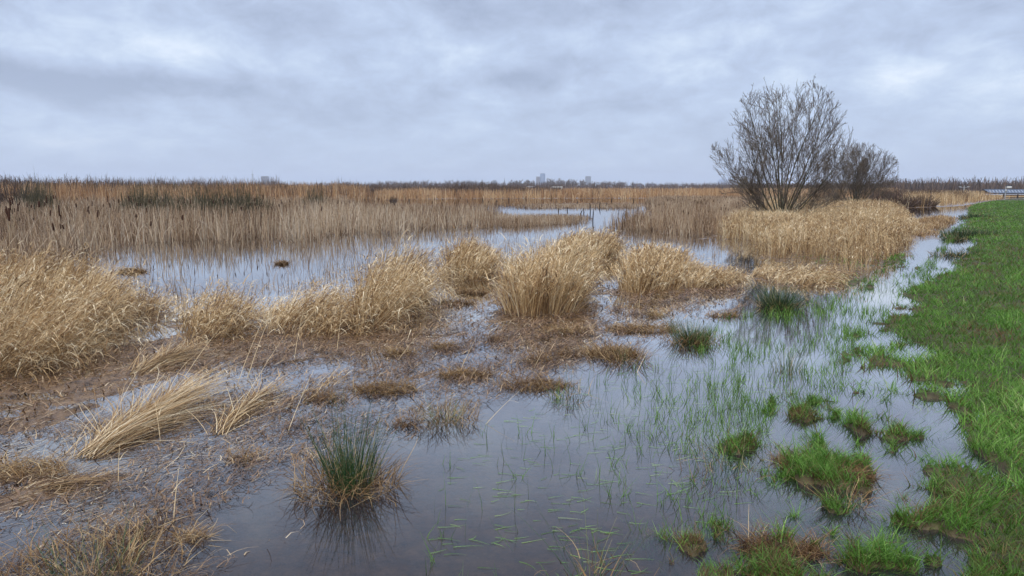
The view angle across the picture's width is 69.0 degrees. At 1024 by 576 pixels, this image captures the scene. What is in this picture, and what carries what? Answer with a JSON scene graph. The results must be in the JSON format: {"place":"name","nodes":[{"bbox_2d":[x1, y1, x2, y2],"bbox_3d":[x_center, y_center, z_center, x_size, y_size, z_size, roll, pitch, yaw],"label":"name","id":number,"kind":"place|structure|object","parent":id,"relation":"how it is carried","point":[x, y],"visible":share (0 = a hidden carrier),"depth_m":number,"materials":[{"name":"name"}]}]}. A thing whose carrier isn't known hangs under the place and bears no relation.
{"place":"outdoors","nodes":[
{"label":"outdoors","id":0,"kind":"place"},
{"bbox_2d":[0,198,1014,477],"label":"water","id":1,"kind":"structure","parent":0,"point":[524,402],"depth_m":7.95,"materials":[{"name":"liquid"}]},
{"bbox_2d":[0,178,25,197],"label":"shrub","id":2,"kind":"object","parent":1,"relation":"on","point":[12,184],"visible":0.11,"depth_m":104.31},
{"bbox_2d":[0,173,45,209],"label":"twig bush","id":3,"kind":"object","parent":1,"relation":"on","point":[5,197],"visible":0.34,"depth_m":60.74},
{"bbox_2d":[12,180,50,209],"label":"twig bush","id":4,"kind":"object","parent":1,"relation":"on","point":[24,197],"visible":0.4,"depth_m":57.16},
{"bbox_2d":[25,167,60,219],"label":"twig bush","id":5,"kind":"object","parent":1,"relation":"on","point":[37,195],"visible":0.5,"depth_m":39.56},
{"bbox_2d":[34,180,81,195],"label":"shrub","id":6,"kind":"object","parent":1,"relation":"on","point":[61,187],"visible":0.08,"depth_m":106.97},
{"bbox_2d":[46,204,84,263],"bbox_3d":[-8.906,-0.887,14.464,0.903,1.571,1.018,1,8,7],"label":"cattail","id":7,"kind":"object","parent":1,"relation":"on","point":[61,228],"visible":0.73,"depth_m":14.52,"materials":[{"name":"brown plant"}]},
{"bbox_2d":[53,177,93,187],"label":"shrub","id":8,"kind":"object","parent":1,"relation":"on","point":[80,182],"visible":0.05,"depth_m":114.99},
{"bbox_2d":[80,177,116,191],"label":"shrub","id":9,"kind":"object","parent":1,"relation":"on","point":[94,183],"visible":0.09,"depth_m":106.92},
{"bbox_2d":[83,180,119,195],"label":"shrub","id":10,"kind":"object","parent":1,"relation":"on","point":[103,188],"visible":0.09,"depth_m":104.17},
{"bbox_2d":[101,175,130,195],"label":"shrub","id":11,"kind":"object","parent":1,"relation":"on","point":[117,181],"visible":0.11,"depth_m":116.85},
{"bbox_2d":[114,265,150,272],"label":"dead tussock","id":12,"kind":"object","parent":1,"relation":"on","point":[136,269],"visible":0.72,"depth_m":16.14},
{"bbox_2d":[111,180,159,213],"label":"twig bush","id":13,"kind":"object","parent":1,"relation":"on","point":[133,196],"visible":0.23,"depth_m":42.37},
{"bbox_2d":[120,177,180,218],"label":"twig bush","id":14,"kind":"object","parent":1,"relation":"on","point":[151,198],"visible":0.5,"depth_m":41.35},
{"bbox_2d":[173,470,185,521],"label":"straw stalk","id":15,"kind":"object","parent":1,"relation":"on","point":[175,496],"visible":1,"depth_m":4.06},
{"bbox_2d":[178,213,197,271],"bbox_3d":[-7.193,-0.996,16.391,0.602,1.314,0.434,4,3,29],"label":"cattail","id":16,"kind":"object","parent":1,"relation":"on","point":[180,267],"visible":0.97,"depth_m":16.20,"materials":[{"name":"brown plant"}]},
{"bbox_2d":[156,179,229,222],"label":"twig bush","id":17,"kind":"object","parent":1,"relation":"on","point":[182,194],"visible":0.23,"depth_m":39.40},
{"bbox_2d":[195,178,224,195],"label":"shrub","id":18,"kind":"object","parent":1,"relation":"on","point":[210,186],"visible":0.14,"depth_m":106.93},
{"bbox_2d":[179,175,268,223],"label":"twig bush","id":19,"kind":"object","parent":1,"relation":"on","point":[226,201],"visible":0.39,"depth_m":38.27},
{"bbox_2d":[218,181,276,221],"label":"twig bush","id":20,"kind":"object","parent":1,"relation":"on","point":[259,201],"visible":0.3,"depth_m":39.59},
{"bbox_2d":[226,341,280,433],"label":"straw stalk","id":21,"kind":"object","parent":1,"relation":"on","point":[248,393],"visible":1,"depth_m":5.59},
{"bbox_2d":[0,192,507,278],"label":"cattail bed","id":22,"kind":"object","parent":1,"relation":"on","point":[309,216],"visible":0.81,"depth_m":29.95,"materials":[{"name":"beige plant"}]},
{"bbox_2d":[272,258,290,264],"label":"dead tussock","id":23,"kind":"object","parent":1,"relation":"on","point":[283,261],"visible":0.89,"depth_m":17.86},
{"bbox_2d":[300,186,331,206],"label":"twig bush","id":24,"kind":"object","parent":1,"relation":"on","point":[320,198],"visible":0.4,"depth_m":59.28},
{"bbox_2d":[307,181,337,197],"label":"shrub","id":25,"kind":"object","parent":1,"relation":"on","point":[322,188],"visible":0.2,"depth_m":107.54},
{"bbox_2d":[257,387,435,532],"bbox_3d":[-1.033,0.934,4.505,1.122,0.703,1.055,5,9,35],"label":"rush tussock","id":26,"kind":"object","parent":1,"relation":"on","point":[345,479],"visible":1,"depth_m":4.47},
{"bbox_2d":[0,275,753,575],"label":"floating litter","id":27,"kind":"object","parent":1,"relation":"on","point":[412,363],"visible":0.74,"depth_m":6.35,"materials":[{"name":"plant"}]},
{"bbox_2d":[339,373,428,396],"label":"dead tussock","id":28,"kind":"object","parent":1,"relation":"on","point":[374,387],"visible":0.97,"depth_m":6.69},
{"bbox_2d":[378,343,423,355],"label":"dead tussock","id":29,"kind":"object","parent":1,"relation":"on","point":[395,351],"visible":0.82,"depth_m":8.16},
{"bbox_2d":[370,411,432,431],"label":"dead tussock","id":30,"kind":"object","parent":1,"relation":"on","point":[397,424],"visible":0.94,"depth_m":5.68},
{"bbox_2d":[101,223,748,302],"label":"cattail stalks","id":31,"kind":"object","parent":1,"relation":"on","point":[301,244],"visible":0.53,"depth_m":19.21,"materials":[{"name":"brown plant"}]},
{"bbox_2d":[109,239,750,302],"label":"pond litter","id":32,"kind":"object","parent":1,"relation":"on","point":[346,275],"visible":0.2,"depth_m":14.54,"materials":[{"name":"plant"}]},
{"bbox_2d":[389,388,491,434],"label":"rush tussock","id":33,"kind":"object","parent":1,"relation":"on","point":[461,416],"visible":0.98,"depth_m":5.82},
{"bbox_2d":[434,294,482,304],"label":"dead tussock","id":34,"kind":"object","parent":1,"relation":"on","point":[456,301],"visible":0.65,"depth_m":11.69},
{"bbox_2d":[455,286,490,294],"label":"dead tussock","id":35,"kind":"object","parent":1,"relation":"on","point":[470,292],"visible":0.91,"depth_m":12.81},
{"bbox_2d":[478,329,510,341],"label":"dead tussock","id":36,"kind":"object","parent":1,"relation":"on","point":[494,336],"visible":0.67,"depth_m":8.91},
{"bbox_2d":[472,212,591,227],"bbox_3d":[1.551,-4.450,44.881,7.089,0.692,22.908,0,8,0],"label":"cattail bed","id":37,"kind":"object","parent":1,"relation":"on","point":[506,219],"visible":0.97,"depth_m":38.35,"materials":[{"name":"beige plant"}]},
{"bbox_2d":[535,366,603,405],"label":"rush tussock","id":38,"kind":"object","parent":1,"relation":"on","point":[568,396],"visible":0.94,"depth_m":6.36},
{"bbox_2d":[537,323,603,334],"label":"dead tussock","id":39,"kind":"object","parent":1,"relation":"on","point":[569,329],"visible":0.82,"depth_m":9.39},
{"bbox_2d":[515,202,642,207],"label":"cattail bed","id":40,"kind":"object","parent":1,"relation":"on","point":[576,205],"visible":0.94,"depth_m":72.87,"materials":[{"name":"brown plant"}]},
{"bbox_2d":[506,496,658,575],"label":"rush tussock","id":41,"kind":"object","parent":1,"relation":"on","point":[602,554],"visible":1,"depth_m":3.46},
{"bbox_2d":[579,328,667,366],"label":"rush tussock","id":42,"kind":"object","parent":1,"relation":"on","point":[623,356],"visible":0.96,"depth_m":7.82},
{"bbox_2d":[643,306,670,317],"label":"dead tussock","id":43,"kind":"object","parent":1,"relation":"on","point":[656,314],"visible":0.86,"depth_m":10.57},
{"bbox_2d":[654,313,730,347],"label":"rush tussock","id":44,"kind":"object","parent":1,"relation":"on","point":[682,336],"visible":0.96,"depth_m":8.75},
{"bbox_2d":[423,224,964,575],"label":"water sprouts","id":45,"kind":"object","parent":1,"relation":"on","point":[702,349],"visible":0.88,"depth_m":6.36,"materials":[{"name":"green plant"}]},
{"bbox_2d":[671,420,775,495],"bbox_3d":[1.401,1.024,4.720,0.922,0.424,0.850,0,8,0],"label":"rush tussock","id":46,"kind":"object","parent":1,"relation":"on","point":[721,465],"visible":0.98,"depth_m":4.79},
{"bbox_2d":[745,278,816,309],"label":"rush tussock","id":47,"kind":"object","parent":1,"relation":"on","point":[776,301],"visible":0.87,"depth_m":11.28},
{"bbox_2d":[767,341,807,374],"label":"rush tussock","id":48,"kind":"object","parent":1,"relation":"on","point":[790,365],"visible":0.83,"depth_m":7.39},
{"bbox_2d":[795,464,901,523],"bbox_3d":[1.907,1.127,4.251,0.566,0.298,0.610,0,8,0],"label":"rush tussock","id":49,"kind":"object","parent":1,"relation":"on","point":[853,501],"visible":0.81,"depth_m":4.23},
{"bbox_2d":[941,233,969,240],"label":"rush tussock","id":50,"kind":"object","parent":1,"relation":"on","point":[956,238],"visible":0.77,"depth_m":26.05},
{"bbox_2d":[927,245,986,257],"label":"rush tussock","id":51,"kind":"object","parent":1,"relation":"on","point":[951,253],"visible":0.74,"depth_m":19.98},
{"bbox_2d":[938,226,1008,236],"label":"rush tussock","id":52,"kind":"object","parent":1,"relation":"on","point":[968,233],"visible":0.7,"depth_m":28.36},
{"bbox_2d":[0,192,1023,575],"bbox_3d":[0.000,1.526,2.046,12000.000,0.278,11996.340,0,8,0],"label":"ground","id":53,"kind":"structure","parent":0,"point":[366,538],"depth_m":4.56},
{"bbox_2d":[8,208,48,293],"bbox_3d":[-7.581,-0.469,11.266,1.112,1.608,0.793,0,2,-27],"label":"cattail","id":54,"kind":"object","parent":53,"relation":"on","point":[9,237],"visible":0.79,"depth_m":11.19,"materials":[{"name":"brown plant"}]},
{"bbox_2d":[0,439,94,489],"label":"dead tussock","id":55,"kind":"object","parent":53,"relation":"on","point":[20,464],"visible":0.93,"depth_m":4.77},
{"bbox_2d":[10,462,138,511],"bbox_3d":[-2.628,1.206,4.524,0.684,0.179,0.698,3,8,24],"label":"reed bundle","id":56,"kind":"object","parent":53,"relation":"on","point":[84,479],"visible":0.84,"depth_m":4.51,"materials":[{"name":"plant"}]},
{"bbox_2d":[0,236,173,390],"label":"reed clump","id":57,"kind":"object","parent":53,"relation":"on","point":[45,305],"visible":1,"depth_m":8.73,"materials":[{"name":"plant"}]},
{"bbox_2d":[0,490,233,575],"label":"rush tussock","id":58,"kind":"object","parent":53,"relation":"on","point":[67,549],"visible":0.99,"depth_m":3.54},
{"bbox_2d":[104,506,199,574],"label":"reed bundle","id":59,"kind":"object","parent":53,"relation":"on","point":[150,531],"visible":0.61,"depth_m":3.85,"materials":[{"name":"plant"}]},
{"bbox_2d":[114,280,196,326],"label":"reed clump","id":60,"kind":"object","parent":53,"relation":"on","point":[151,306],"visible":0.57,"depth_m":10.54,"materials":[{"name":"plant"}]},
{"bbox_2d":[44,349,294,459],"bbox_3d":[-2.760,0.947,6.049,2.148,0.550,2.119,-2,8,-16],"label":"reed bundle","id":61,"kind":"object","parent":53,"relation":"on","point":[171,400],"visible":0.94,"depth_m":5.72,"materials":[{"name":"plant"}]},
{"bbox_2d":[119,332,245,375],"bbox_3d":[-3.439,0.736,7.755,1.246,0.382,1.519,-5,9,-31],"label":"reed bundle","id":62,"kind":"object","parent":53,"relation":"on","point":[177,353],"visible":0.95,"depth_m":7.73,"materials":[{"name":"plant"}]},
{"bbox_2d":[0,174,372,204],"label":"reed bed","id":63,"kind":"object","parent":53,"relation":"on","point":[354,190],"visible":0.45,"depth_m":88.40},
{"bbox_2d":[150,505,243,556],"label":"dead tussock","id":64,"kind":"object","parent":53,"relation":"on","point":[193,531],"visible":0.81,"depth_m":3.87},
{"bbox_2d":[159,274,290,347],"bbox_3d":[-3.739,0.278,9.951,1.898,0.974,2.971,-4,9,-27],"label":"reed clump","id":65,"kind":"object","parent":53,"relation":"on","point":[232,310],"visible":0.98,"depth_m":9.42,"materials":[{"name":"plant"}]},
{"bbox_2d":[218,438,275,472],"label":"dead tussock","id":66,"kind":"object","parent":53,"relation":"on","point":[237,453],"visible":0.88,"depth_m":4.98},
{"bbox_2d":[187,370,310,435],"bbox_3d":[-2.193,0.930,6.310,1.240,0.308,1.364,-7,10,-41],"label":"reed bundle","id":67,"kind":"object","parent":53,"relation":"on","point":[253,399],"visible":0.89,"depth_m":6.01,"materials":[{"name":"plant"}]},
{"bbox_2d":[239,360,375,411],"bbox_3d":[-1.773,0.873,6.708,1.173,0.228,1.388,0,8,0],"label":"reed bundle","id":68,"kind":"object","parent":53,"relation":"on","point":[318,387],"visible":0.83,"depth_m":6.62,"materials":[{"name":"plant"}]},
{"bbox_2d":[244,278,385,339],"bbox_3d":[-2.614,0.270,10.290,2.182,0.964,3.254,0,8,0],"label":"reed clump","id":69,"kind":"object","parent":53,"relation":"on","point":[292,309],"visible":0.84,"depth_m":9.74,"materials":[{"name":"plant"}]},
{"bbox_2d":[296,381,361,404],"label":"dead tussock","id":70,"kind":"object","parent":53,"relation":"on","point":[330,396],"visible":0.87,"depth_m":6.38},
{"bbox_2d":[351,183,378,195],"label":"shrub","id":71,"kind":"object","parent":53,"relation":"on","point":[368,188],"visible":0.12,"depth_m":150.33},
{"bbox_2d":[314,228,486,336],"bbox_3d":[-1.578,-0.106,11.482,2.667,1.506,6.075,0,8,0],"label":"reed clump","id":72,"kind":"object","parent":53,"relation":"on","point":[404,283],"visible":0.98,"depth_m":10.87,"materials":[{"name":"plant"}]},
{"bbox_2d":[422,337,465,350],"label":"dead tussock","id":73,"kind":"object","parent":53,"relation":"on","point":[435,344],"visible":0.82,"depth_m":8.45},
{"bbox_2d":[446,180,473,193],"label":"shrub","id":74,"kind":"object","parent":53,"relation":"on","point":[456,190],"visible":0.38,"depth_m":147.93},
{"bbox_2d":[421,358,501,380],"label":"dead tussock","id":75,"kind":"object","parent":53,"relation":"on","point":[451,372],"visible":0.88,"depth_m":7.19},
{"bbox_2d":[425,224,515,281],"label":"reed clump","id":76,"kind":"object","parent":53,"relation":"on","point":[474,257],"visible":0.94,"depth_m":15.46,"materials":[{"name":"plant"}]},
{"bbox_2d":[471,182,493,193],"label":"shrub","id":77,"kind":"object","parent":53,"relation":"on","point":[484,188],"visible":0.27,"depth_m":155.53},
{"bbox_2d":[485,183,506,194],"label":"shrub","id":78,"kind":"object","parent":53,"relation":"on","point":[497,188],"visible":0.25,"depth_m":149.41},
{"bbox_2d":[495,184,517,195],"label":"shrub","id":79,"kind":"object","parent":53,"relation":"on","point":[510,186],"visible":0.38,"depth_m":147.98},
{"bbox_2d":[488,251,526,278],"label":"reed clump","id":80,"kind":"object","parent":53,"relation":"on","point":[508,266],"visible":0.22,"depth_m":15.26,"materials":[{"name":"plant"}]},
{"bbox_2d":[0,175,1023,191],"bbox_3d":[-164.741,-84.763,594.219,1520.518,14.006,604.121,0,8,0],"label":"wood","id":81,"kind":"object","parent":53,"relation":"on","point":[978,185],"visible":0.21,"depth_m":505.71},
{"bbox_2d":[506,183,526,196],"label":"shrub","id":82,"kind":"object","parent":53,"relation":"on","point":[521,190],"visible":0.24,"depth_m":147.90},
{"bbox_2d":[521,185,546,195],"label":"shrub","id":83,"kind":"object","parent":53,"relation":"on","point":[534,189],"visible":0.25,"depth_m":149.94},
{"bbox_2d":[485,370,585,394],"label":"dead tussock","id":84,"kind":"object","parent":53,"relation":"on","point":[540,379],"visible":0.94,"depth_m":6.82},
{"bbox_2d":[513,348,568,364],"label":"dead tussock","id":85,"kind":"object","parent":53,"relation":"on","point":[543,357],"visible":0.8,"depth_m":7.79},
{"bbox_2d":[540,173,544,183],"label":"tower block","id":86,"kind":"structure","parent":53,"relation":"on","point":[542,177],"depth_m":2967.82,"materials":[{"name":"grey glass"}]},
{"bbox_2d":[475,227,619,318],"bbox_3d":[0.739,-0.538,13.566,2.641,1.150,7.946,0,8,0],"label":"reed clump","id":87,"kind":"object","parent":53,"relation":"on","point":[564,271],"visible":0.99,"depth_m":11.06,"materials":[{"name":"plant"}]},
{"bbox_2d":[546,343,589,357],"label":"dead tussock","id":88,"kind":"object","parent":53,"relation":"on","point":[563,353],"visible":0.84,"depth_m":8.08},
{"bbox_2d":[554,227,600,251],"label":"reed clump","id":89,"kind":"object","parent":53,"relation":"on","point":[585,235],"visible":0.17,"depth_m":21.85,"materials":[{"name":"plant"}]},
{"bbox_2d":[585,176,590,184],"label":"tower block","id":90,"kind":"structure","parent":53,"relation":"on","point":[587,179],"depth_m":2870.41,"materials":[{"name":"concrete"}]},
{"bbox_2d":[581,226,630,260],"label":"reed clump","id":91,"kind":"object","parent":53,"relation":"on","point":[611,245],"visible":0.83,"depth_m":19.32,"materials":[{"name":"plant"}]},
{"bbox_2d":[572,339,648,359],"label":"dead tussock","id":92,"kind":"object","parent":53,"relation":"on","point":[592,352],"visible":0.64,"depth_m":8.15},
{"bbox_2d":[372,186,897,200],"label":"reed bed","id":93,"kind":"object","parent":53,"relation":"on","point":[408,194],"visible":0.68,"depth_m":134.18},
{"bbox_2d":[596,318,682,333],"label":"dead tussock","id":94,"kind":"object","parent":53,"relation":"on","point":[652,328],"visible":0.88,"depth_m":9.50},
{"bbox_2d":[603,235,700,293],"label":"reed clump","id":95,"kind":"object","parent":53,"relation":"on","point":[641,268],"visible":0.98,"depth_m":13.76,"materials":[{"name":"plant"}]},
{"bbox_2d":[603,194,776,236],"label":"cattail bed","id":96,"kind":"object","parent":53,"relation":"on","point":[702,214],"visible":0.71,"depth_m":36.13,"materials":[{"name":"beige plant"}]},
{"bbox_2d":[678,257,756,289],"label":"reed clump","id":97,"kind":"object","parent":53,"relation":"on","point":[714,276],"visible":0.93,"depth_m":13.87,"materials":[{"name":"plant"}]},
{"bbox_2d":[704,307,743,317],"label":"dead tussock","id":98,"kind":"object","parent":53,"relation":"on","point":[715,314],"visible":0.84,"depth_m":10.58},
{"bbox_2d":[712,505,809,566],"bbox_3d":[1.247,1.270,3.733,0.505,0.212,0.547,6,10,37],"label":"dead tussock","id":99,"kind":"object","parent":53,"relation":"on","point":[751,543],"visible":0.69,"depth_m":3.74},
{"bbox_2d":[710,74,859,217],"bbox_3d":[14.338,-7.303,39.312,7.662,7.811,7.153,0,8,0],"label":"willow tree","id":100,"kind":"object","parent":53,"relation":"on","point":[750,186],"visible":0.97,"depth_m":38.81,"materials":[{"name":"brown plant"}]},
{"bbox_2d":[749,260,857,289],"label":"reed clump","id":101,"kind":"object","parent":53,"relation":"on","point":[812,276],"visible":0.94,"depth_m":14.67,"materials":[{"name":"plant"}]},
{"bbox_2d":[758,430,848,470],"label":"dead tussock","id":102,"kind":"object","parent":53,"relation":"on","point":[771,456],"visible":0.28,"depth_m":4.93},
{"bbox_2d":[757,514,853,572],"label":"dead tussock","id":103,"kind":"object","parent":53,"relation":"on","point":[805,547],"visible":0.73,"depth_m":3.69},
{"bbox_2d":[716,196,924,273],"bbox_3d":[21.156,-5.238,49.144,12.337,1.433,73.673,3,8,20],"label":"reed bed","id":104,"kind":"object","parent":53,"relation":"on","point":[853,220],"visible":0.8,"depth_m":25.15,"materials":[{"name":"plant"}]},
{"bbox_2d":[682,200,1023,575],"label":"meadow grass","id":105,"kind":"structure","parent":53,"relation":"on","point":[1001,431],"depth_m":5.74,"materials":[{"name":"plant"}]},
{"bbox_2d":[820,142,899,202],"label":"willow tree","id":106,"kind":"object","parent":53,"relation":"on","point":[857,187],"visible":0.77,"depth_m":64.96,"materials":[{"name":"brown plant"}]},
{"bbox_2d":[830,447,904,496],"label":"dead tussock","id":107,"kind":"object","parent":53,"relation":"on","point":[870,476],"visible":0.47,"depth_m":4.66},
{"bbox_2d":[869,188,898,199],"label":"shrub","id":108,"kind":"object","parent":53,"relation":"on","point":[884,195],"visible":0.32,"depth_m":114.36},
{"bbox_2d":[874,189,921,206],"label":"twig bush","id":109,"kind":"object","parent":53,"relation":"on","point":[905,202],"visible":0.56,"depth_m":71.00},
{"bbox_2d":[903,191,941,205],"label":"twig bush","id":110,"kind":"object","parent":53,"relation":"on","point":[934,203],"visible":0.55,"depth_m":74.03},
{"bbox_2d":[903,214,958,237],"bbox_3d":[21.068,-3.256,37.547,2.725,0.576,25.259,5,9,31],"label":"sedge bed","id":111,"kind":"object","parent":53,"relation":"on","point":[933,220],"visible":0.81,"depth_m":35.79,"materials":[{"name":"plant"}]},
{"bbox_2d":[897,190,1023,206],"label":"reed bed","id":112,"kind":"object","parent":53,"relation":"on","point":[946,198],"visible":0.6,"depth_m":100.53,"materials":[{"name":"plant"}]},
{"bbox_2d":[958,212,996,217],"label":"rush tussock","id":113,"kind":"object","parent":53,"relation":"on","point":[973,215],"visible":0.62,"depth_m":45.57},
{"bbox_2d":[981,189,1023,193],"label":"long shed","id":114,"kind":"structure","parent":53,"relation":"on","point":[1013,191],"depth_m":234.18,"materials":[{"name":"white metal"}]},
{"bbox_2d":[1002,194,1023,198],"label":"timber fence","id":115,"kind":"object","parent":53,"relation":"on","point":[1017,195],"visible":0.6,"depth_m":125.07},
{"bbox_2d":[0,0,1023,185],"label":"sky","id":116,"kind":"structure","parent":0,"point":[297,91],"materials":[{"name":"grey"}]},
{"bbox_2d":[588,252,1017,575],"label":"drowned grass","id":117,"kind":"structure","parent":0,"point":[700,536],"depth_m":4.11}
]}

